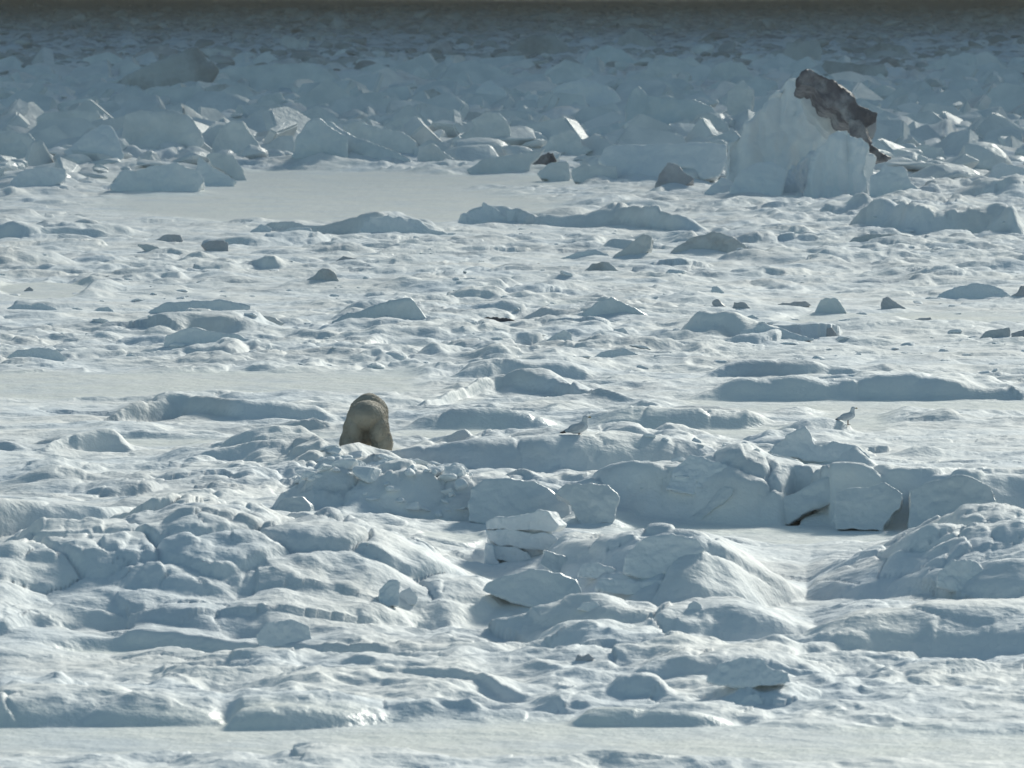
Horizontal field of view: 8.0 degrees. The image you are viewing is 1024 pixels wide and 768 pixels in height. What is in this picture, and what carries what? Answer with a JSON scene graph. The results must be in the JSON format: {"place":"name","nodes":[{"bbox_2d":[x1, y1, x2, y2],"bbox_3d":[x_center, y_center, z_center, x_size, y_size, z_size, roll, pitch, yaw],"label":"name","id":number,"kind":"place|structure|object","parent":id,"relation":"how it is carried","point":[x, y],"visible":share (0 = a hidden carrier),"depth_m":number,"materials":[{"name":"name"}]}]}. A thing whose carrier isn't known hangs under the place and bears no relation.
{"place":"outdoors","nodes":[
{"label":"outdoors","id":0,"kind":"place"},
{"bbox_2d":[0,0,1023,767],"bbox_3d":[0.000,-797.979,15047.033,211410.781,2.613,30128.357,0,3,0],"label":"sea ice","id":1,"kind":"structure","parent":0,"point":[162,560],"depth_m":132.24,"materials":[{"name":"snow"}]},
{"bbox_2d":[0,131,34,158],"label":"ice block","id":2,"kind":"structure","parent":1,"relation":"on","point":[16,145],"depth_m":364.17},
{"bbox_2d":[7,303,56,309],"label":"ice hummock","id":3,"kind":"object","parent":1,"relation":"on","point":[42,306],"visible":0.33,"depth_m":195.18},
{"bbox_2d":[5,167,66,187],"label":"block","id":4,"kind":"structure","parent":1,"relation":"on","point":[45,176],"depth_m":316.38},
{"bbox_2d":[7,347,67,360],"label":"ice hummock","id":5,"kind":"object","parent":1,"relation":"on","point":[43,353],"visible":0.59,"depth_m":170.49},
{"bbox_2d":[36,110,102,124],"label":"ice floe","id":6,"kind":"object","parent":1,"relation":"on","point":[91,116],"visible":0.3,"depth_m":412.91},
{"bbox_2d":[64,124,123,160],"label":"ice heap","id":7,"kind":"object","parent":1,"relation":"on","point":[102,139],"visible":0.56,"depth_m":356.83,"materials":[{"name":"ice"}]},
{"bbox_2d":[138,244,158,250],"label":"ice lump","id":8,"kind":"object","parent":1,"relation":"on","point":[146,247],"visible":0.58,"depth_m":238.82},
{"bbox_2d":[110,162,204,191],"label":"ice heap","id":9,"kind":"object","parent":1,"relation":"on","point":[176,176],"visible":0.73,"depth_m":308.95,"materials":[{"name":"ice"}]},
{"bbox_2d":[122,110,203,148],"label":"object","id":10,"kind":"structure","parent":1,"relation":"on","point":[142,129],"depth_m":368.42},
{"bbox_2d":[117,47,218,89],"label":"ice block","id":11,"kind":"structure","parent":1,"relation":"on","point":[191,64],"depth_m":568.91,"materials":[{"name":"ice"}]},
{"bbox_2d":[156,234,182,241],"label":"silty ice lump","id":12,"kind":"object","parent":1,"relation":"on","point":[172,238],"visible":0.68,"depth_m":250.85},
{"bbox_2d":[148,299,250,312],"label":"ice hummock","id":13,"kind":"object","parent":1,"relation":"on","point":[216,305],"visible":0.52,"depth_m":193.50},
{"bbox_2d":[164,327,248,346],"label":"ice hummock","id":14,"kind":"object","parent":1,"relation":"on","point":[191,335],"visible":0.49,"depth_m":174.75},
{"bbox_2d":[201,240,227,250],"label":"silty ice lump","id":15,"kind":"object","parent":1,"relation":"on","point":[217,245],"visible":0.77,"depth_m":239.77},
{"bbox_2d":[196,157,236,185],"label":"ice heap","id":16,"kind":"object","parent":1,"relation":"on","point":[210,175],"visible":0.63,"depth_m":324.21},
{"bbox_2d":[199,48,238,56],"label":"ice floe","id":17,"kind":"object","parent":1,"relation":"on","point":[208,52],"visible":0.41,"depth_m":862.56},
{"bbox_2d":[206,152,245,180],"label":"ice floe","id":18,"kind":"object","parent":1,"relation":"on","point":[229,165],"visible":0.77,"depth_m":334.13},
{"bbox_2d":[205,84,257,94],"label":"ice floe","id":19,"kind":"object","parent":1,"relation":"on","point":[220,87],"visible":0.15,"depth_m":502.68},
{"bbox_2d":[212,121,260,153],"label":"ice floe","id":20,"kind":"object","parent":1,"relation":"on","point":[236,137],"visible":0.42,"depth_m":362.18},
{"bbox_2d":[250,224,271,231],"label":"ice lump","id":21,"kind":"object","parent":1,"relation":"on","point":[261,228],"visible":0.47,"depth_m":258.54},
{"bbox_2d":[256,92,284,103],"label":"ice block","id":22,"kind":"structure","parent":1,"relation":"on","point":[277,98],"depth_m":472.97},
{"bbox_2d":[262,315,283,325],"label":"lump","id":23,"kind":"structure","parent":1,"relation":"on","point":[274,320],"depth_m":185.26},
{"bbox_2d":[218,62,337,91],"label":"ice floe","id":24,"kind":"object","parent":1,"relation":"on","point":[275,77],"visible":0.41,"depth_m":588.92,"materials":[{"name":"ice"}]},
{"bbox_2d":[264,135,294,152],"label":"ice block","id":25,"kind":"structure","parent":1,"relation":"on","point":[283,143],"depth_m":372.49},
{"bbox_2d":[256,619,311,647],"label":"ice boulder","id":26,"kind":"object","parent":1,"relation":"on","point":[275,634],"visible":0.98,"depth_m":95.33,"materials":[{"name":"ice"}]},
{"bbox_2d":[274,496,314,511],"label":"ice block","id":27,"kind":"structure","parent":1,"relation":"on","point":[295,504],"depth_m":117.53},
{"bbox_2d":[280,35,308,48],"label":"ice block","id":28,"kind":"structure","parent":1,"relation":"on","point":[289,42],"depth_m":1036.17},
{"bbox_2d":[292,118,347,158],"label":"ice block","id":29,"kind":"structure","parent":1,"relation":"on","point":[316,135],"depth_m":355.36,"materials":[{"name":"ice"}]},
{"bbox_2d":[307,268,338,280],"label":"ice hummock","id":30,"kind":"object","parent":1,"relation":"on","point":[325,274],"visible":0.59,"depth_m":211.62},
{"bbox_2d":[339,393,392,450],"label":"polar bear","id":31,"kind":"object","parent":1,"relation":"on","point":[366,421],"visible":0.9,"depth_m":135.78},
{"bbox_2d":[324,121,410,161],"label":"ice floe","id":32,"kind":"object","parent":1,"relation":"on","point":[363,147],"visible":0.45,"depth_m":356.86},
{"bbox_2d":[332,297,425,323],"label":"ice hummock","id":33,"kind":"object","parent":1,"relation":"on","point":[405,308],"visible":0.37,"depth_m":187.12,"materials":[{"name":"ice"}]},
{"bbox_2d":[342,121,416,152],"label":"ice floe","id":34,"kind":"object","parent":1,"relation":"on","point":[397,141],"visible":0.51,"depth_m":370.42,"materials":[{"name":"ice"}]},
{"bbox_2d":[294,445,472,516],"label":"ice rubble","id":35,"kind":"object","parent":1,"relation":"on","point":[364,472],"visible":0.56,"depth_m":118.98,"materials":[{"name":"ice"}]},
{"bbox_2d":[378,579,399,606],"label":"ice block","id":36,"kind":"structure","parent":1,"relation":"on","point":[389,594],"depth_m":98.58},
{"bbox_2d":[385,117,422,130],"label":"ice block","id":37,"kind":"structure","parent":1,"relation":"on","point":[396,123],"depth_m":405.18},
{"bbox_2d":[360,215,455,234],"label":"ice hummock","id":38,"kind":"object","parent":1,"relation":"on","point":[389,224],"visible":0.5,"depth_m":254.90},
{"bbox_2d":[400,587,417,604],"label":"ice lump","id":39,"kind":"object","parent":1,"relation":"on","point":[409,596],"visible":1,"depth_m":99.14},
{"bbox_2d":[411,65,429,78],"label":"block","id":40,"kind":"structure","parent":1,"relation":"on","point":[420,71],"depth_m":653.98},
{"bbox_2d":[404,89,440,99],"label":"ice lump","id":41,"kind":"object","parent":1,"relation":"on","point":[431,93],"visible":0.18,"depth_m":535.48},
{"bbox_2d":[417,143,454,161],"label":"ice block","id":42,"kind":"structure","parent":1,"relation":"on","point":[430,152],"depth_m":359.98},
{"bbox_2d":[426,40,452,53],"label":"block","id":43,"kind":"object","parent":1,"relation":"on","point":[444,47],"visible":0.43,"depth_m":919.17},
{"bbox_2d":[464,111,482,119],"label":"ice block","id":44,"kind":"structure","parent":1,"relation":"on","point":[471,115],"depth_m":469.43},
{"bbox_2d":[452,112,511,144],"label":"ice block","id":45,"kind":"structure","parent":1,"relation":"on","point":[490,124],"depth_m":377.09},
{"bbox_2d":[458,202,505,224],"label":"ice hummock","id":46,"kind":"object","parent":1,"relation":"on","point":[485,213],"visible":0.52,"depth_m":268.55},
{"bbox_2d":[476,80,506,96],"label":"ice lump","id":47,"kind":"object","parent":1,"relation":"on","point":[489,87],"visible":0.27,"depth_m":514.58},
{"bbox_2d":[467,149,544,173],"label":"ice floe","id":48,"kind":"object","parent":1,"relation":"on","point":[516,162],"visible":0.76,"depth_m":345.49,"materials":[{"name":"ice"}]},
{"bbox_2d":[507,209,514,221],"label":"ice lump","id":49,"kind":"object","parent":1,"relation":"on","point":[510,214],"visible":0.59,"depth_m":268.56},
{"bbox_2d":[0,43,1023,181],"bbox_3d":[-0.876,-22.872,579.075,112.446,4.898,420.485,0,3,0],"label":"ice rubble","id":50,"kind":"object","parent":1,"relation":"on","point":[28,102],"visible":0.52,"depth_m":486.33,"materials":[{"name":"ice"}]},
{"bbox_2d":[0,2,1023,30],"bbox_3d":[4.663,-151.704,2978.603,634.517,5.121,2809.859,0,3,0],"label":"ice rubble","id":51,"kind":"object","parent":1,"relation":"on","point":[71,18],"visible":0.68,"depth_m":2000.34,"materials":[{"name":"ice"}]},
{"bbox_2d":[0,20,1023,74],"bbox_3d":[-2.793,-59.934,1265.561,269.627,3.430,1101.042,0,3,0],"label":"ice rubble","id":52,"kind":"object","parent":1,"relation":"on","point":[309,56],"visible":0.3,"depth_m":1030.09,"materials":[{"name":"ice"}]},
{"bbox_2d":[0,216,1023,373],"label":"ice rubble","id":53,"kind":"object","parent":1,"relation":"on","point":[399,355],"visible":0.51,"depth_m":183.08,"materials":[{"name":"ice"}]},
{"bbox_2d":[467,478,571,523],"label":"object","id":54,"kind":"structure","parent":1,"relation":"on","point":[491,498],"depth_m":117.94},
{"bbox_2d":[484,509,566,564],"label":"layered stack","id":55,"kind":"object","parent":1,"relation":"on","point":[526,536],"visible":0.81,"depth_m":109.19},
{"bbox_2d":[483,569,581,607],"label":"ice block","id":56,"kind":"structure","parent":1,"relation":"on","point":[529,588],"depth_m":100.03,"materials":[{"name":"ice"}]},
{"bbox_2d":[508,35,575,55],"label":"ice dome","id":57,"kind":"structure","parent":1,"relation":"on","point":[540,45],"depth_m":903.78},
{"bbox_2d":[532,153,556,164],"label":"dirty floe","id":58,"kind":"object","parent":1,"relation":"on","point":[546,158],"visible":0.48,"depth_m":350.44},
{"bbox_2d":[540,550,566,572],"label":"ice block","id":59,"kind":"object","parent":1,"relation":"on","point":[552,562],"depth_m":103.13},
{"bbox_2d":[537,161,570,180],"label":"ice block","id":60,"kind":"object","parent":1,"relation":"on","point":[556,171],"depth_m":332.38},
{"bbox_2d":[546,330,572,340],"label":"ice lump","id":61,"kind":"object","parent":1,"relation":"on","point":[564,335],"visible":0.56,"depth_m":175.64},
{"bbox_2d":[540,130,592,155],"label":"ice block","id":62,"kind":"structure","parent":1,"relation":"on","point":[568,142],"depth_m":372.51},
{"bbox_2d":[544,60,592,77],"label":"ice block","id":63,"kind":"structure","parent":1,"relation":"on","point":[581,70],"depth_m":660.74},
{"bbox_2d":[560,415,590,434],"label":"gull","id":64,"kind":"object","parent":1,"relation":"on","point":[579,428],"visible":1,"depth_m":131.75,"materials":[{"name":"grey"}]},
{"bbox_2d":[560,249,608,258],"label":"ice floe","id":65,"kind":"object","parent":1,"relation":"on","point":[588,252],"visible":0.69,"depth_m":234.29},
{"bbox_2d":[576,654,593,660],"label":"ice chip","id":66,"kind":"object","parent":1,"relation":"on","point":[587,657],"visible":1,"depth_m":92.15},
{"bbox_2d":[551,78,621,106],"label":"ice heap","id":67,"kind":"object","parent":1,"relation":"on","point":[595,93],"visible":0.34,"depth_m":491.25,"materials":[{"name":"ice"}]},
{"bbox_2d":[555,483,619,523],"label":"ice block","id":68,"kind":"structure","parent":1,"relation":"on","point":[591,503],"depth_m":117.14,"materials":[{"name":"ice"}]},
{"bbox_2d":[577,601,598,611],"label":"ice lump","id":69,"kind":"object","parent":1,"relation":"on","point":[587,606],"visible":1,"depth_m":96.89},
{"bbox_2d":[571,164,617,183],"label":"ice block","id":70,"kind":"structure","parent":1,"relation":"on","point":[580,174],"depth_m":322.52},
{"bbox_2d":[577,563,615,578],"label":"ice lump","id":71,"kind":"object","parent":1,"relation":"on","point":[592,571],"visible":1,"depth_m":101.65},
{"bbox_2d":[586,262,618,270],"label":"ice block","id":72,"kind":"structure","parent":1,"relation":"on","point":[603,266],"depth_m":220.97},
{"bbox_2d":[585,121,627,136],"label":"ice floe","id":73,"kind":"object","parent":1,"relation":"on","point":[600,130],"visible":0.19,"depth_m":411.23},
{"bbox_2d":[582,44,636,64],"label":"ice block","id":74,"kind":"structure","parent":1,"relation":"on","point":[605,54],"depth_m":735.63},
{"bbox_2d":[582,297,648,316],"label":"ice hummock","id":75,"kind":"object","parent":1,"relation":"on","point":[610,305],"visible":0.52,"depth_m":190.59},
{"bbox_2d":[595,348,638,357],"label":"ice hummock","id":76,"kind":"object","parent":1,"relation":"on","point":[616,352],"visible":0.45,"depth_m":169.90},
{"bbox_2d":[595,578,661,594],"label":"ice lump","id":77,"kind":"object","parent":1,"relation":"on","point":[627,586],"visible":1,"depth_m":100.75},
{"bbox_2d":[614,234,653,256],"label":"ice floe","id":78,"kind":"object","parent":1,"relation":"on","point":[642,243],"visible":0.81,"depth_m":233.00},
{"bbox_2d":[617,28,656,46],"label":"ice block","id":79,"kind":"structure","parent":1,"relation":"on","point":[634,37],"depth_m":1026.68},
{"bbox_2d":[632,64,691,81],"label":"ice block","id":80,"kind":"structure","parent":1,"relation":"on","point":[660,71],"depth_m":647.60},
{"bbox_2d":[598,142,726,181],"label":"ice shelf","id":81,"kind":"object","parent":1,"relation":"on","point":[706,161],"visible":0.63,"depth_m":323.02,"materials":[{"name":"ice"}]},
{"bbox_2d":[623,533,704,578],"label":"ice boulder","id":82,"kind":"object","parent":1,"relation":"on","point":[650,557],"visible":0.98,"depth_m":101.23,"materials":[{"name":"ice"}]},
{"bbox_2d":[625,86,716,124],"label":"ice block","id":83,"kind":"structure","parent":1,"relation":"on","point":[668,110],"depth_m":412.40,"materials":[{"name":"ice"}]},
{"bbox_2d":[655,163,693,187],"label":"dirty block","id":84,"kind":"structure","parent":1,"relation":"on","point":[672,173],"depth_m":313.34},
{"bbox_2d":[687,601,701,609],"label":"ice lump","id":85,"kind":"object","parent":1,"relation":"on","point":[694,605],"visible":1,"depth_m":96.68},
{"bbox_2d":[666,455,727,494],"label":"ice lump","id":86,"kind":"object","parent":1,"relation":"on","point":[699,469],"visible":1,"depth_m":118.80,"materials":[{"name":"ice"}]},
{"bbox_2d":[639,433,759,490],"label":"ice rubble","id":87,"kind":"object","parent":1,"relation":"on","point":[679,459],"visible":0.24,"depth_m":130.56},
{"bbox_2d":[671,231,748,252],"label":"ice hummock","id":88,"kind":"object","parent":1,"relation":"on","point":[717,241],"visible":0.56,"depth_m":234.91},
{"bbox_2d":[689,487,732,520],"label":"ice floe","id":89,"kind":"object","parent":1,"relation":"on","point":[723,495],"visible":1,"depth_m":118.34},
{"bbox_2d":[693,112,728,131],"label":"ice floe","id":90,"kind":"object","parent":1,"relation":"on","point":[718,122],"visible":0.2,"depth_m":408.94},
{"bbox_2d":[704,177,732,193],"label":"ice heap","id":91,"kind":"object","parent":1,"relation":"on","point":[721,185],"visible":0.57,"depth_m":301.23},
{"bbox_2d":[707,60,752,79],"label":"ice block","id":92,"kind":"structure","parent":1,"relation":"on","point":[729,69],"depth_m":651.18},
{"bbox_2d":[712,299,749,308],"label":"ice block","id":93,"kind":"object","parent":1,"relation":"on","point":[736,305],"depth_m":194.88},
{"bbox_2d":[727,80,754,114],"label":"ice block","id":94,"kind":"structure","parent":1,"relation":"on","point":[741,98],"depth_m":430.97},
{"bbox_2d":[706,657,790,688],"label":"ice lump","id":95,"kind":"object","parent":1,"relation":"on","point":[740,672],"visible":1,"depth_m":88.30,"materials":[{"name":"ice"}]},
{"bbox_2d":[740,694,763,703],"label":"ice lump","id":96,"kind":"object","parent":1,"relation":"on","point":[756,698],"visible":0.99,"depth_m":87.99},
{"bbox_2d":[730,161,787,195],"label":"ice heap","id":97,"kind":"object","parent":1,"relation":"on","point":[767,178],"visible":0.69,"depth_m":300.03,"materials":[{"name":"ice"}]},
{"bbox_2d":[740,323,813,340],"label":"ice hummock","id":98,"kind":"object","parent":1,"relation":"on","point":[762,327],"visible":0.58,"depth_m":177.65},
{"bbox_2d":[778,301,810,306],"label":"ice floe","id":99,"kind":"object","parent":1,"relation":"on","point":[802,303],"visible":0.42,"depth_m":197.52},
{"bbox_2d":[783,40,821,60],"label":"ice block","id":100,"kind":"structure","parent":1,"relation":"on","point":[799,50],"depth_m":776.45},
{"bbox_2d":[783,477,829,524],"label":"ice floe","id":101,"kind":"object","parent":1,"relation":"on","point":[808,500],"visible":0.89,"depth_m":118.37,"materials":[{"name":"ice"}]},
{"bbox_2d":[725,69,891,182],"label":"grounded berg","id":102,"kind":"object","parent":1,"relation":"on","point":[790,123],"visible":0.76,"depth_m":310.15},
{"bbox_2d":[768,426,869,462],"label":"ice hummock","id":103,"kind":"object","parent":1,"relation":"on","point":[799,443],"visible":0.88,"depth_m":131.53,"materials":[{"name":"ice"}]},
{"bbox_2d":[783,130,875,198],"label":"ice fang","id":104,"kind":"object","parent":1,"relation":"on","point":[837,163],"visible":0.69,"depth_m":299.90,"materials":[{"name":"ice"}]},
{"bbox_2d":[815,298,846,313],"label":"ice block","id":105,"kind":"structure","parent":1,"relation":"on","point":[833,305],"depth_m":194.46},
{"bbox_2d":[835,407,856,424],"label":"gull","id":106,"kind":"object","parent":1,"relation":"on","point":[848,416],"visible":1,"depth_m":142.09,"materials":[{"name":"grey"}]},
{"bbox_2d":[821,61,887,76],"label":"ice floe","id":107,"kind":"object","parent":1,"relation":"on","point":[830,67],"visible":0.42,"depth_m":681.51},
{"bbox_2d":[833,482,902,530],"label":"ice block","id":108,"kind":"structure","parent":1,"relation":"on","point":[877,507],"depth_m":117.19,"materials":[{"name":"ice"}]},
{"bbox_2d":[849,234,910,241],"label":"ice floe","id":109,"kind":"object","parent":1,"relation":"on","point":[866,237],"visible":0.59,"depth_m":246.09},
{"bbox_2d":[863,43,909,56],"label":"ice block","id":110,"kind":"structure","parent":1,"relation":"on","point":[899,49],"depth_m":905.88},
{"bbox_2d":[881,297,905,308],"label":"silty cone","id":111,"kind":"object","parent":1,"relation":"on","point":[888,303],"visible":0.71,"depth_m":197.68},
{"bbox_2d":[869,165,924,197],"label":"ice heap","id":112,"kind":"object","parent":1,"relation":"on","point":[885,179],"visible":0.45,"depth_m":297.09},
{"bbox_2d":[915,144,946,158],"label":"ice block","id":113,"kind":"structure","parent":1,"relation":"on","point":[928,151],"depth_m":365.26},
{"bbox_2d":[906,474,995,528],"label":"ice block","id":114,"kind":"structure","parent":1,"relation":"on","point":[940,498],"depth_m":117.10,"materials":[{"name":"ice"}]},
{"bbox_2d":[936,559,983,591],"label":"ice lump","id":115,"kind":"object","parent":1,"relation":"on","point":[953,575],"visible":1,"depth_m":100.20,"materials":[{"name":"ice"}]},
{"bbox_2d":[936,283,1009,299],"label":"ice hummock","id":116,"kind":"object","parent":1,"relation":"on","point":[973,291],"visible":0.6,"depth_m":205.00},
{"bbox_2d":[979,328,1010,338],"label":"ice lump","id":117,"kind":"object","parent":1,"relation":"on","point":[1001,332],"visible":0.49,"depth_m":179.71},
{"bbox_2d":[988,162,1023,178],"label":"ice heap","id":118,"kind":"object","parent":1,"relation":"on","point":[999,170],"visible":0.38,"depth_m":324.25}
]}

